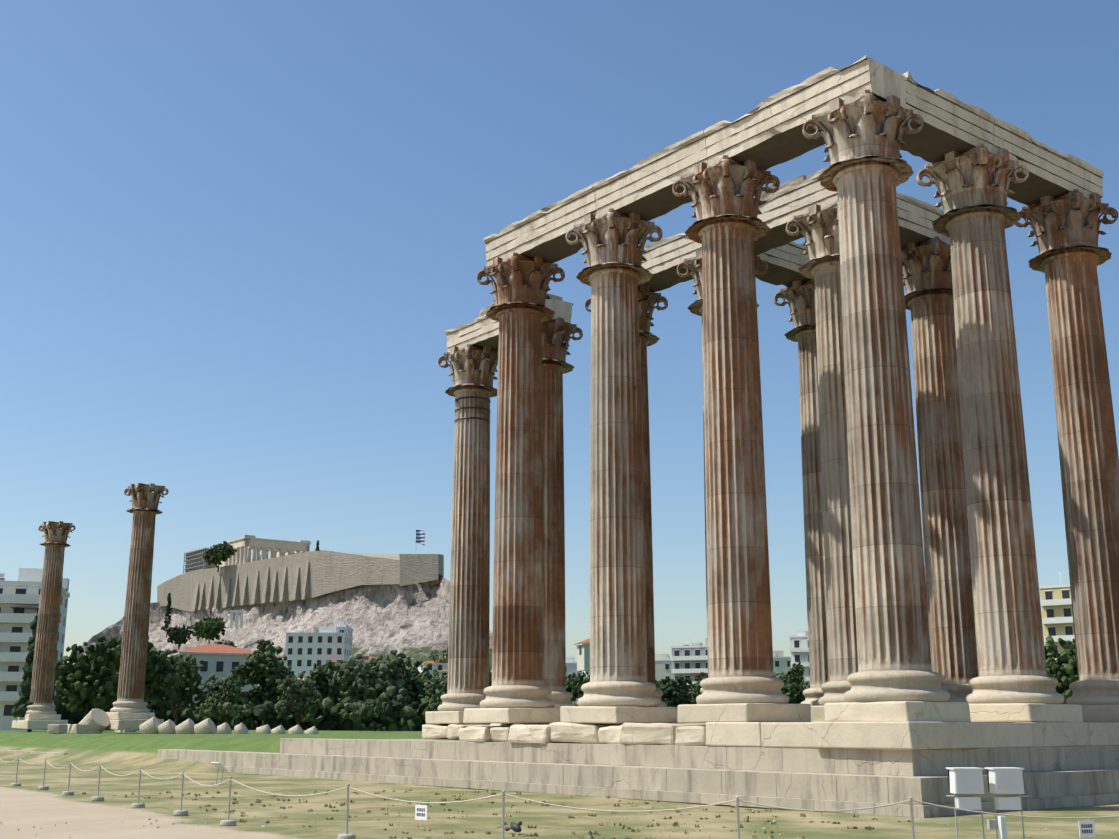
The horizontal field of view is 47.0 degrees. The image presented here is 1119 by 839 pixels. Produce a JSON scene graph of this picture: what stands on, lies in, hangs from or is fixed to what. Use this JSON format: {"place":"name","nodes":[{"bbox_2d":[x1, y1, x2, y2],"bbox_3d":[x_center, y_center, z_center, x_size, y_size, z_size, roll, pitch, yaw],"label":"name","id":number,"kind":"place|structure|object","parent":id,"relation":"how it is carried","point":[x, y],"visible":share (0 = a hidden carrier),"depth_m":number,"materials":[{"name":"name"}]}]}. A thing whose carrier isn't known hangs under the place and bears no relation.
{"place":"outdoors","nodes":[
{"label":"outdoors","id":0,"kind":"place"},
{"bbox_2d":[157,550,443,611],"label":"fortress wall","id":1,"kind":"structure","parent":0,"point":[305,575],"depth_m":541.61,"materials":[{"name":"beige stone"}]},
{"bbox_2d":[348,553,399,559],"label":"acropolis plateau","id":2,"kind":"structure","parent":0,"point":[393,556],"depth_m":611.68,"materials":[{"name":"beige stone"}]},
{"bbox_2d":[183,547,207,573],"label":"scaffolding","id":3,"kind":"object","parent":2,"relation":"on","point":[192,566],"visible":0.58,"depth_m":637.64,"materials":[{"name":"grey metal"}]},
{"bbox_2d":[185,535,310,568],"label":"ancient temple","id":4,"kind":"structure","parent":2,"relation":"on","point":[244,545],"depth_m":604.90,"materials":[{"name":"beige stone"}]},
{"bbox_2d":[0,730,1118,838],"bbox_3d":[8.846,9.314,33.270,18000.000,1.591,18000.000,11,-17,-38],"label":"ground","id":5,"kind":"structure","parent":0,"point":[27,805],"depth_m":32.56,"materials":[{"name":"green plant"}]},
{"bbox_2d":[11,712,163,733],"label":"column plinths","id":6,"kind":"object","parent":5,"relation":"on","point":[119,722],"visible":0.85,"depth_m":92.93,"materials":[{"name":"stone"}]},
{"bbox_2d":[25,521,74,713],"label":"column","id":7,"kind":"structure","parent":6,"relation":"on","point":[55,536],"depth_m":113.75,"materials":[{"name":"stone"}]},
{"bbox_2d":[110,483,168,711],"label":"column","id":8,"kind":"structure","parent":6,"relation":"on","point":[144,510],"depth_m":95.56,"materials":[{"name":"stone"}]},
{"bbox_2d":[78,708,109,733],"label":"drum","id":9,"kind":"object","parent":5,"relation":"on","point":[97,719],"visible":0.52,"depth_m":91.85,"materials":[{"name":"stone"}]},
{"bbox_2d":[139,717,160,733],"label":"fallen drum","id":10,"kind":"object","parent":5,"relation":"on","point":[151,725],"visible":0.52,"depth_m":89.07,"materials":[{"name":"stone"}]},
{"bbox_2d":[158,719,175,733],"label":"fallen drum","id":11,"kind":"object","parent":5,"relation":"on","point":[168,726],"visible":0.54,"depth_m":89.01,"materials":[{"name":"stone"}]},
{"bbox_2d":[175,718,195,733],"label":"fallen drum","id":12,"kind":"object","parent":5,"relation":"on","point":[186,726],"visible":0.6,"depth_m":88.89,"materials":[{"name":"stone"}]},
{"bbox_2d":[194,718,216,733],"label":"fallen drum","id":13,"kind":"object","parent":5,"relation":"on","point":[206,726],"visible":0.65,"depth_m":88.78,"materials":[{"name":"stone"}]},
{"bbox_2d":[211,762,227,785],"bbox_3d":[-12.149,12.646,45.844,0.364,0.826,0.620,11,-17,-38],"label":"lectern","id":14,"kind":"object","parent":5,"relation":"on","point":[218,766],"visible":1,"depth_m":45.85,"materials":[{"name":"metal"}]},
{"bbox_2d":[217,723,231,733],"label":"fallen drum","id":15,"kind":"object","parent":5,"relation":"on","point":[224,728],"visible":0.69,"depth_m":88.74,"materials":[{"name":"stone"}]},
{"bbox_2d":[234,723,248,733],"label":"fallen drum","id":16,"kind":"object","parent":5,"relation":"on","point":[240,728],"visible":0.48,"depth_m":88.65,"materials":[{"name":"stone"}]},
{"bbox_2d":[256,724,270,733],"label":"fallen drum","id":17,"kind":"object","parent":5,"relation":"on","point":[265,729],"visible":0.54,"depth_m":88.52,"materials":[{"name":"stone"}]},
{"bbox_2d":[271,725,285,733],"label":"fallen drum","id":18,"kind":"object","parent":5,"relation":"on","point":[280,729],"visible":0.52,"depth_m":88.44,"materials":[{"name":"stone"}]},
{"bbox_2d":[77,574,492,670],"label":"rocky hill","id":19,"kind":"structure","parent":5,"relation":"on","point":[412,620],"depth_m":506.47,"materials":[{"name":"grey stone"}]},
{"bbox_2d":[229,610,244,627],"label":"monument","id":20,"kind":"object","parent":19,"relation":"on","point":[236,617],"visible":1,"depth_m":537.88,"materials":[{"name":"white stone"}]},
{"bbox_2d":[415,530,424,545],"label":"flag","id":21,"kind":"object","parent":19,"relation":"on","point":[420,537],"visible":0.95,"depth_m":496.30,"materials":[{"name":"blue fabric"}]},
{"bbox_2d":[288,725,303,733],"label":"fallen drum","id":22,"kind":"object","parent":5,"relation":"on","point":[296,729],"visible":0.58,"depth_m":88.32,"materials":[{"name":"stone"}]},
{"bbox_2d":[161,540,447,679],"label":"trees","id":23,"kind":"object","parent":5,"relation":"on","point":[177,635],"visible":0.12,"depth_m":455.57,"materials":[{"name":"green plant"}]},
{"bbox_2d":[304,726,318,733],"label":"fallen drum","id":24,"kind":"object","parent":5,"relation":"on","point":[313,730],"visible":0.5,"depth_m":88.27,"materials":[{"name":"stone"}]},
{"bbox_2d":[162,541,491,676],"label":"trees","id":25,"kind":"object","parent":5,"relation":"on","point":[211,628],"visible":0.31,"depth_m":477.32,"materials":[{"name":"green plant"}]},
{"bbox_2d":[11,613,702,731],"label":"trees","id":26,"kind":"object","parent":5,"relation":"on","point":[673,693],"visible":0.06,"depth_m":166.49,"materials":[{"name":"green plant"}]},
{"bbox_2d":[0,568,809,730],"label":"buildings","id":27,"kind":"structure","parent":5,"relation":"on","point":[29,574],"depth_m":329.56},
{"bbox_2d":[378,739,450,739],"bbox_3d":[5.191,14.845,56.539,27.670,1.480,45.170,11,-17,-38],"label":"platform","id":28,"kind":"object","parent":5,"relation":"on","point":[414,739],"depth_m":57.18,"materials":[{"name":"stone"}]},
{"bbox_2d":[549,722,1118,749],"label":"stylobate","id":29,"kind":"object","parent":28,"relation":"on","point":[905,735],"visible":0.79,"depth_m":34.09,"materials":[{"name":"stone"}]},
{"bbox_2d":[425,701,1118,723],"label":"column plinths","id":30,"kind":"object","parent":29,"relation":"on","point":[906,711],"visible":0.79,"depth_m":36.76,"materials":[{"name":"stone"}]},
{"bbox_2d":[438,344,497,710],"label":"column","id":31,"kind":"structure","parent":30,"relation":"on","point":[473,369],"depth_m":59.14,"materials":[{"name":"stone"}]},
{"bbox_2d":[455,396,490,421],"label":"metal bands","id":32,"kind":"object","parent":31,"relation":"attached to","point":[489,400],"visible":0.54,"depth_m":60.44,"materials":[{"name":"grey metal"}]},
{"bbox_2d":[477,253,564,707],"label":"column","id":33,"kind":"structure","parent":30,"relation":"on","point":[520,312],"depth_m":47.42,"materials":[{"name":"stone"}]},
{"bbox_2d":[542,317,582,707],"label":"column","id":34,"kind":"structure","parent":30,"relation":"on","point":[556,334],"depth_m":55.10,"materials":[{"name":"stone"}]},
{"bbox_2d":[566,208,662,706],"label":"column","id":35,"kind":"structure","parent":30,"relation":"on","point":[614,274],"depth_m":43.25,"materials":[{"name":"stone"}]},
{"bbox_2d":[585,285,667,706],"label":"column","id":36,"kind":"structure","parent":30,"relation":"on","point":[648,300],"depth_m":51.44,"materials":[{"name":"stone"}]},
{"bbox_2d":[677,249,767,703],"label":"column","id":37,"kind":"structure","parent":30,"relation":"on","point":[693,265],"depth_m":48.66,"materials":[{"name":"stone"}]},
{"bbox_2d":[672,155,788,703],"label":"column","id":38,"kind":"structure","parent":30,"relation":"on","point":[727,228],"depth_m":39.09,"materials":[{"name":"stone"}]},
{"bbox_2d":[774,279,829,705],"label":"column","id":39,"kind":"structure","parent":30,"relation":"on","point":[799,295],"depth_m":50.31,"materials":[{"name":"stone"}]},
{"bbox_2d":[786,199,857,705],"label":"column","id":40,"kind":"structure","parent":30,"relation":"on","point":[818,225],"depth_m":42.69,"materials":[{"name":"stone"}]},
{"bbox_2d":[802,90,949,701],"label":"column","id":41,"kind":"structure","parent":30,"relation":"on","point":[866,173],"depth_m":34.91,"materials":[{"name":"stone"}]},
{"bbox_2d":[445,55,1103,351],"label":"architraves","id":42,"kind":"object","parent":41,"relation":"on","point":[765,134],"visible":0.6,"depth_m":43.20,"materials":[{"name":"stone"}]},
{"bbox_2d":[479,165,830,316],"bbox_3d":[3.255,-7.515,49.687,6.772,0.615,26.253,11,-17,-38],"label":"architrave","id":43,"kind":"object","parent":42,"relation":"on","point":[764,196],"visible":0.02,"depth_m":46.60,"materials":[{"name":"stone"}]},
{"bbox_2d":[901,236,977,701],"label":"column","id":44,"kind":"structure","parent":30,"relation":"on","point":[927,279],"depth_m":45.93,"materials":[{"name":"stone"}]},
{"bbox_2d":[916,143,1063,703],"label":"column","id":45,"kind":"structure","parent":30,"relation":"on","point":[976,219],"depth_m":38.30,"materials":[{"name":"stone"}]},
{"bbox_2d":[1015,189,1118,704],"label":"column","id":46,"kind":"structure","parent":30,"relation":"on","point":[1071,257],"depth_m":41.91,"materials":[{"name":"stone"}]},
{"bbox_2d":[174,645,790,705],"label":"buildings","id":47,"kind":"structure","parent":5,"relation":"on","point":[583,661],"depth_m":238.02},
{"bbox_2d":[82,789,910,838],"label":"grass tufts","id":48,"kind":"object","parent":5,"relation":"on","point":[675,824],"visible":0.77,"depth_m":30.43,"materials":[{"name":"green plant"}]},
{"bbox_2d":[198,649,809,724],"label":"olive trees","id":49,"kind":"object","parent":5,"relation":"on","point":[363,680],"visible":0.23,"depth_m":167.91,"materials":[{"name":"green plant"}]},
{"bbox_2d":[505,821,522,831],"bbox_3d":[-0.901,8.144,25.668,0.160,0.266,0.536,11,-17,-38],"label":"pigeon","id":50,"kind":"object","parent":5,"relation":"on","point":[515,827],"visible":0.98,"depth_m":25.57,"materials":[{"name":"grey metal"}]},
{"bbox_2d":[0,572,1074,716],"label":"apartment buildings","id":51,"kind":"structure","parent":5,"relation":"on","point":[23,618],"depth_m":151.56,"materials":[{"name":"white"}]},
{"bbox_2d":[0,578,1072,715],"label":"windows","id":52,"kind":"structure","parent":51,"relation":"on","point":[1051,632],"depth_m":240.95,"materials":[{"name":"grey glass"}]},
{"bbox_2d":[172,639,1074,670],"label":"roofs","id":53,"kind":"structure","parent":51,"relation":"on","point":[213,648],"depth_m":240.35,"materials":[{"name":"tile"}]},
{"bbox_2d":[0,813,1112,838],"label":"pebbles","id":54,"kind":"object","parent":5,"relation":"on","point":[524,835],"visible":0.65,"depth_m":27.46,"materials":[{"name":"stone"}]},
{"bbox_2d":[0,738,1118,817],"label":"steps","id":55,"kind":"structure","parent":5,"relation":"on","point":[847,778],"depth_m":36.40,"materials":[{"name":"stone"}]},
{"bbox_2d":[422,722,706,745],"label":"stone blocks","id":56,"kind":"structure","parent":55,"relation":"on","point":[640,733],"depth_m":41.51,"materials":[{"name":"beige stone"}]},
{"bbox_2d":[0,756,1118,838],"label":"rope fence","id":57,"kind":"object","parent":5,"relation":"on","point":[181,812],"visible":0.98,"depth_m":23.24,"materials":[{"name":"metal"}]},
{"bbox_2d":[415,805,427,819],"bbox_3d":[-2.486,7.067,23.114,0.300,0.260,0.013,-11,-17,38],"label":"sign","id":58,"kind":"object","parent":57,"relation":"attached to","point":[420,812],"visible":1,"depth_m":23.11,"materials":[{"name":"white metal"}]},
{"bbox_2d":[1078,820,1095,836],"bbox_3d":[8.566,6.648,20.872,0.300,0.260,0.012,4,-14,-16],"label":"sign","id":59,"kind":"object","parent":57,"relation":"attached to","point":[1086,828],"visible":1,"depth_m":20.87,"materials":[{"name":"white metal"}]},
{"bbox_2d":[53,631,1077,730],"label":"trees","id":60,"kind":"object","parent":5,"relation":"on","point":[88,681],"visible":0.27,"depth_m":155.07,"materials":[{"name":"green plant"}]},
{"bbox_2d":[672,638,707,680],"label":"buildings","id":61,"kind":"structure","parent":5,"relation":"on","point":[692,662],"depth_m":323.21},
{"bbox_2d":[946,767,1028,838],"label":"electrical boxes","id":62,"kind":"object","parent":5,"relation":"on","point":[969,780],"visible":1,"depth_m":23.29,"materials":[{"name":"white paint"}]},
{"bbox_2d":[1040,587,1074,662],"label":"buildings","id":63,"kind":"structure","parent":5,"relation":"on","point":[1058,611],"depth_m":240.78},
{"bbox_2d":[0,0,1118,688],"label":"sky","id":64,"kind":"structure","parent":0,"point":[241,241],"materials":[{"name":"blue"}]}
]}

